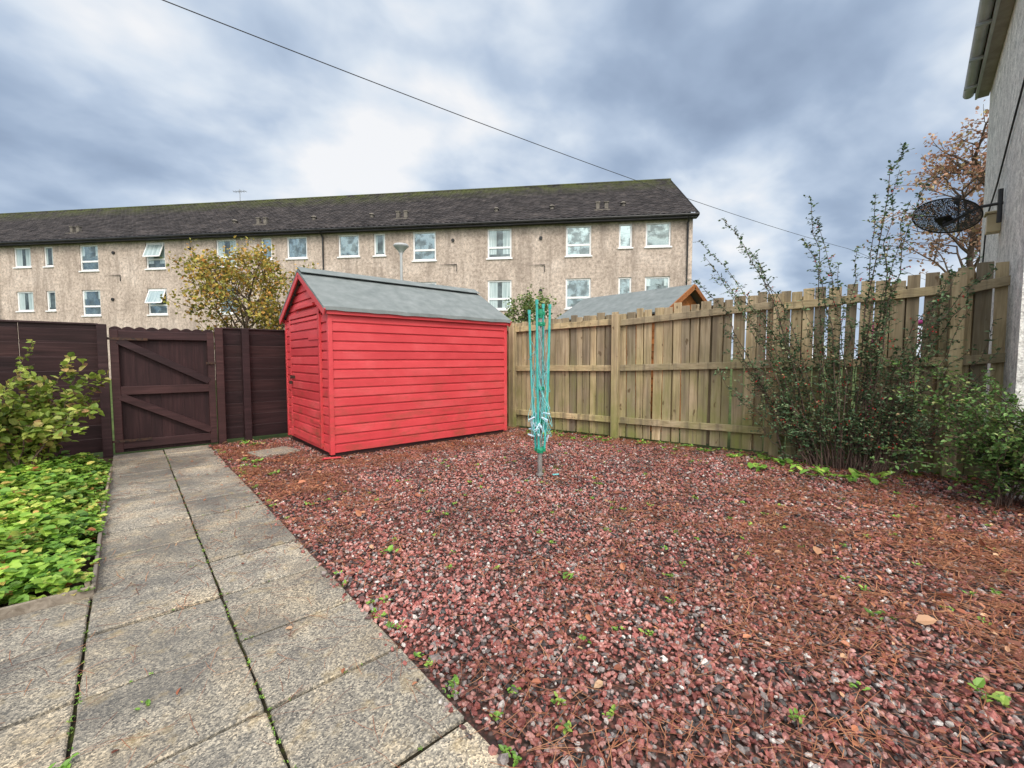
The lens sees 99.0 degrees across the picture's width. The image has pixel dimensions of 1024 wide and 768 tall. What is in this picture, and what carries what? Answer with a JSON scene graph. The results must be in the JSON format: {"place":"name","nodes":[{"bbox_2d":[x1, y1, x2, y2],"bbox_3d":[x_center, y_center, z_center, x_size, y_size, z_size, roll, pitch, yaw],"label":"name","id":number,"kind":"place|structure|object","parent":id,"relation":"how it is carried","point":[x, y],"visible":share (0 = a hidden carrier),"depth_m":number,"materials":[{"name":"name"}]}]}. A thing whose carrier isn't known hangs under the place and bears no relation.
{"place":"outdoors","nodes":[
{"label":"outdoors","id":0,"kind":"place"},
{"bbox_2d":[0,457,112,607],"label":"soil bed","id":1,"kind":"object","parent":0,"point":[82,568],"visible":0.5,"depth_m":2.53,"materials":[{"name":"brown soil"}]},
{"bbox_2d":[0,339,34,431],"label":"leafy shrub","id":2,"kind":"object","parent":1,"relation":"on","point":[11,383],"visible":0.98,"depth_m":4.07,"materials":[{"name":"green plant"}]},
{"bbox_2d":[0,352,110,474],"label":"leafy shrub","id":3,"kind":"object","parent":1,"relation":"on","point":[30,434],"visible":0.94,"depth_m":4.24,"materials":[{"name":"green plant"}]},
{"bbox_2d":[0,450,112,605],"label":"ground cover","id":4,"kind":"object","parent":1,"relation":"on","point":[32,493],"visible":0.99,"depth_m":2.84,"materials":[{"name":"green plant"}]},
{"bbox_2d":[0,319,112,457],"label":"dark fence","id":5,"kind":"object","parent":1,"relation":"on","point":[55,343],"visible":0.53,"depth_m":5.12,"materials":[{"name":"brown wood"}]},
{"bbox_2d":[0,445,508,767],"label":"path","id":6,"kind":"structure","parent":0,"point":[219,711],"depth_m":1.72,"materials":[{"name":"grey concrete"}]},
{"bbox_2d":[66,450,466,767],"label":"path bedding","id":7,"kind":"object","parent":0,"point":[72,732],"visible":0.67,"depth_m":1.55,"materials":[{"name":"soil"}]},
{"bbox_2d":[0,178,699,378],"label":"apartment building","id":8,"kind":"structure","parent":0,"point":[569,246],"depth_m":24.47,"materials":[{"name":"concrete"}]},
{"bbox_2d":[13,248,31,268],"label":"window","id":9,"kind":"structure","parent":8,"relation":"in","point":[22,255],"depth_m":26.51,"materials":[{"name":"clear glass"}]},
{"bbox_2d":[15,292,34,311],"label":"window","id":10,"kind":"structure","parent":8,"relation":"in","point":[25,301],"depth_m":26.67,"materials":[{"name":"clear glass"}]},
{"bbox_2d":[42,247,53,267],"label":"window","id":11,"kind":"structure","parent":8,"relation":"in","point":[48,250],"depth_m":26.27,"materials":[{"name":"clear glass"}]},
{"bbox_2d":[45,291,56,311],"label":"window","id":12,"kind":"structure","parent":8,"relation":"in","point":[50,294],"depth_m":26.42,"materials":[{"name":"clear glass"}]},
{"bbox_2d":[78,245,99,271],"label":"window","id":13,"kind":"structure","parent":8,"relation":"in","point":[89,253],"depth_m":25.90,"materials":[{"name":"clear glass"}]},
{"bbox_2d":[81,290,101,316],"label":"window","id":14,"kind":"structure","parent":8,"relation":"in","point":[91,298],"depth_m":26.06,"materials":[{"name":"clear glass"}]},
{"bbox_2d":[144,242,166,269],"bbox_3d":[-20.587,-7.384,25.265,1.380,1.570,0.180,0,3,8],"label":"window","id":15,"kind":"structure","parent":8,"relation":"in","point":[153,263],"depth_m":25.31,"materials":[{"name":"clear glass"}]},
{"bbox_2d":[147,288,168,315],"bbox_3d":[-20.587,-4.758,25.418,1.380,1.570,0.180,0,3,8],"label":"window","id":16,"kind":"structure","parent":8,"relation":"in","point":[155,309],"depth_m":25.47,"materials":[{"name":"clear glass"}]},
{"bbox_2d":[216,239,236,267],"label":"window","id":17,"kind":"structure","parent":8,"relation":"in","point":[220,243],"depth_m":24.72,"materials":[{"name":"clear glass"}]},
{"bbox_2d":[218,287,238,314],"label":"window","id":18,"kind":"structure","parent":8,"relation":"in","point":[228,308],"depth_m":24.88,"materials":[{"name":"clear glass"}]},
{"bbox_2d":[261,238,271,259],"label":"window","id":19,"kind":"structure","parent":8,"relation":"in","point":[269,253],"depth_m":24.37,"materials":[{"name":"clear glass"}]},
{"bbox_2d":[285,237,307,259],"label":"window","id":20,"kind":"structure","parent":8,"relation":"in","point":[296,246],"depth_m":24.14,"materials":[{"name":"clear glass"}]},
{"bbox_2d":[337,235,360,257],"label":"window","id":21,"kind":"structure","parent":8,"relation":"in","point":[348,244],"depth_m":23.74,"materials":[{"name":"clear glass"}]},
{"bbox_2d":[372,233,385,256],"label":"window","id":22,"kind":"structure","parent":8,"relation":"in","point":[379,239],"depth_m":23.51,"materials":[{"name":"clear glass"}]},
{"bbox_2d":[412,231,436,261],"bbox_3d":[-4.626,-7.259,23.138,1.380,1.570,0.180,0,3,8],"label":"window","id":23,"kind":"structure","parent":8,"relation":"in","point":[424,243],"depth_m":23.19,"materials":[{"name":"clear glass"}]},
{"bbox_2d":[486,228,512,259],"bbox_3d":[-0.646,-7.229,22.609,1.380,1.570,0.180,0,3,8],"label":"window","id":24,"kind":"structure","parent":8,"relation":"in","point":[499,240],"depth_m":22.65,"materials":[{"name":"clear glass"}]},
{"bbox_2d":[488,280,511,310],"bbox_3d":[-0.646,-4.603,22.763,1.380,1.570,0.180,0,3,8],"label":"window","id":25,"kind":"structure","parent":8,"relation":"in","point":[499,291],"depth_m":22.81,"materials":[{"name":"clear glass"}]},
{"bbox_2d":[564,278,590,309],"bbox_3d":[3.363,-4.572,22.229,1.380,1.570,0.180,0,3,8],"label":"window","id":26,"kind":"structure","parent":8,"relation":"in","point":[577,290],"depth_m":22.28,"materials":[{"name":"clear glass"}]},
{"bbox_2d":[565,225,591,257],"bbox_3d":[3.363,-7.197,22.075,1.380,1.570,0.180,0,3,8],"label":"window","id":27,"kind":"structure","parent":8,"relation":"in","point":[578,238],"depth_m":22.12,"materials":[{"name":"clear glass"}]},
{"bbox_2d":[618,277,630,293],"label":"window","id":28,"kind":"structure","parent":8,"relation":"in","point":[624,284],"depth_m":21.96,"materials":[{"name":"clear glass"}]},
{"bbox_2d":[618,224,632,248],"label":"window","id":29,"kind":"structure","parent":8,"relation":"in","point":[625,230],"depth_m":21.80,"materials":[{"name":"clear glass"}]},
{"bbox_2d":[645,276,669,290],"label":"window","id":30,"kind":"structure","parent":8,"relation":"in","point":[651,283],"depth_m":21.75,"materials":[{"name":"clear glass"}]},
{"bbox_2d":[644,222,671,247],"bbox_3d":[7.208,-7.332,21.554,1.320,1.240,0.180,0,3,8],"label":"window","id":31,"kind":"structure","parent":8,"relation":"in","point":[658,235],"depth_m":21.60,"materials":[{"name":"clear glass"}]},
{"bbox_2d":[0,0,989,358],"label":"sky","id":32,"kind":"structure","parent":0,"point":[751,108],"materials":[{"name":"grey"}]},
{"bbox_2d":[52,359,993,480],"bbox_3d":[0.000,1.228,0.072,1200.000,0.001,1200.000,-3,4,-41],"label":"ground","id":33,"kind":"structure","parent":0,"point":[263,437],"depth_m":6.72,"materials":[{"name":"green soil"}]},
{"bbox_2d":[0,467,111,619],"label":"timber edging","id":34,"kind":"object","parent":33,"relation":"on","point":[14,610],"visible":0.59,"depth_m":2.12,"materials":[{"name":"grey wood"}]},
{"bbox_2d":[159,235,320,348],"bbox_3d":[-6.540,-1.506,10.816,3.329,4.215,3.322,-3,4,-41],"label":"autumn tree","id":35,"kind":"object","parent":33,"relation":"on","point":[265,314],"visible":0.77,"depth_m":10.33,"materials":[{"name":"yellow plant"}]},
{"bbox_2d":[214,327,287,444],"bbox_3d":[-2.751,-0.024,7.241,3.590,1.662,0.155,-3,4,-41],"label":"dark fence","id":36,"kind":"object","parent":33,"relation":"on","point":[251,386],"visible":0.29,"depth_m":6.31,"materials":[{"name":"brown wood"}]},
{"bbox_2d":[107,326,217,452],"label":"garden gate","id":37,"kind":"structure","parent":36,"relation":"attached to","point":[163,380],"depth_m":5.67,"materials":[{"name":"brown wood"}]},
{"bbox_2d":[393,243,408,279],"bbox_3d":[-3.996,-2.383,15.891,0.560,5.360,0.560,-3,4,-41],"label":"street lamp","id":38,"kind":"object","parent":33,"relation":"on","point":[400,248],"visible":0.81,"depth_m":15.69,"materials":[{"name":"grey metal"}]},
{"bbox_2d":[503,284,561,324],"bbox_3d":[0.341,-0.909,10.825,2.294,3.018,1.890,1,3,9],"label":"green bush","id":39,"kind":"object","parent":33,"relation":"on","point":[531,305],"visible":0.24,"depth_m":10.61,"materials":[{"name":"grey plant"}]},
{"bbox_2d":[867,320,922,445],"bbox_3d":[4.775,0.074,5.373,0.805,1.696,0.850,-3,4,-41],"label":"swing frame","id":40,"kind":"object","parent":33,"relation":"on","point":[920,321],"visible":0.01,"depth_m":5.21,"materials":[{"name":"metal"}]},
{"bbox_2d":[863,100,988,296],"bbox_3d":[12.717,-3.747,12.464,4.118,8.494,4.135,-3,4,-41],"label":"autumn tree","id":41,"kind":"object","parent":33,"relation":"on","point":[974,233],"visible":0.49,"depth_m":12.55,"materials":[{"name":"grey brown bark"},{"name":"orange-brown leaves"}]},
{"bbox_2d":[162,0,924,279],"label":"overhead cable","id":42,"kind":"object","parent":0,"point":[457,114],"visible":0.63,"depth_m":9.73,"materials":[{"name":"plastic"}]},
{"bbox_2d":[209,427,1023,767],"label":"gravel base","id":43,"kind":"object","parent":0,"point":[660,757],"depth_m":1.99,"materials":[{"name":"red gravel"}]},
{"bbox_2d":[248,446,299,458],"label":"paving slab","id":44,"kind":"structure","parent":43,"relation":"on","point":[284,450],"depth_m":5.49,"materials":[{"name":"grey concrete"}]},
{"bbox_2d":[279,267,510,460],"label":"garden shed","id":45,"kind":"structure","parent":43,"relation":"on","point":[374,364],"depth_m":5.86,"materials":[{"name":"red paint"}]},
{"bbox_2d":[289,315,320,445],"bbox_3d":[-2.778,-0.070,5.818,0.067,1.620,1.260,-3,4,-41],"label":"door","id":46,"kind":"structure","parent":45,"relation":"in","point":[305,375],"depth_m":5.78,"materials":[{"name":"red paint"}]},
{"bbox_2d":[0,425,1023,767],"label":"pine needles","id":47,"kind":"object","parent":43,"relation":"on","point":[772,557],"visible":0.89,"depth_m":2.43,"materials":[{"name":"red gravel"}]},
{"bbox_2d":[48,429,1010,767],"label":"weeds","id":48,"kind":"object","parent":43,"relation":"on","point":[978,681],"visible":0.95,"depth_m":2.40,"materials":[{"name":"green plant"}]},
{"bbox_2d":[528,299,551,477],"bbox_3d":[0.270,0.085,4.379,0.252,1.818,0.289,-1,4,-17],"label":"rotary clothes dryer","id":49,"kind":"object","parent":43,"relation":"on","point":[538,420],"visible":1,"depth_m":4.36,"materials":[{"name":"metal"}]},
{"bbox_2d":[111,426,1023,755],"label":"fallen leaves","id":50,"kind":"object","parent":43,"relation":"on","point":[929,620],"visible":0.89,"depth_m":2.46,"materials":[{"name":"brown plant"}]},
{"bbox_2d":[507,261,1010,478],"bbox_3d":[1.748,-0.235,6.371,7.497,2.175,0.261,2,4,36],"label":"timber fence","id":51,"kind":"object","parent":43,"relation":"on","point":[588,390],"visible":0.62,"depth_m":5.75,"materials":[{"name":"beige wood"}]},
{"bbox_2d":[686,142,1004,475],"bbox_3d":[3.343,-0.736,4.757,2.804,3.327,0.552,2,4,36],"label":"cotoneaster bush","id":52,"kind":"object","parent":43,"relation":"on","point":[889,432],"visible":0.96,"depth_m":4.58,"materials":[{"name":"green plant"}]},
{"bbox_2d":[870,356,1023,509],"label":"cotoneaster bush","id":53,"kind":"object","parent":43,"relation":"on","point":[996,460],"visible":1,"depth_m":3.53,"materials":[{"name":"green plant"}]},
{"bbox_2d":[556,284,706,430],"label":"garden shed","id":54,"kind":"structure","parent":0,"point":[685,295],"depth_m":7.58,"materials":[{"name":"wood"}]},
{"bbox_2d":[963,0,1023,499],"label":"rendered house","id":55,"kind":"structure","parent":0,"point":[995,70],"depth_m":4.70,"materials":[{"name":"concrete"}]},
{"bbox_2d":[911,188,1003,232],"bbox_3d":[4.901,-1.950,4.898,0.552,0.420,0.646,-1,3,-11],"label":"satellite dish","id":56,"kind":"object","parent":55,"relation":"attached to","point":[943,221],"visible":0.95,"depth_m":4.85,"materials":[{"name":"grey metal"}]}
]}

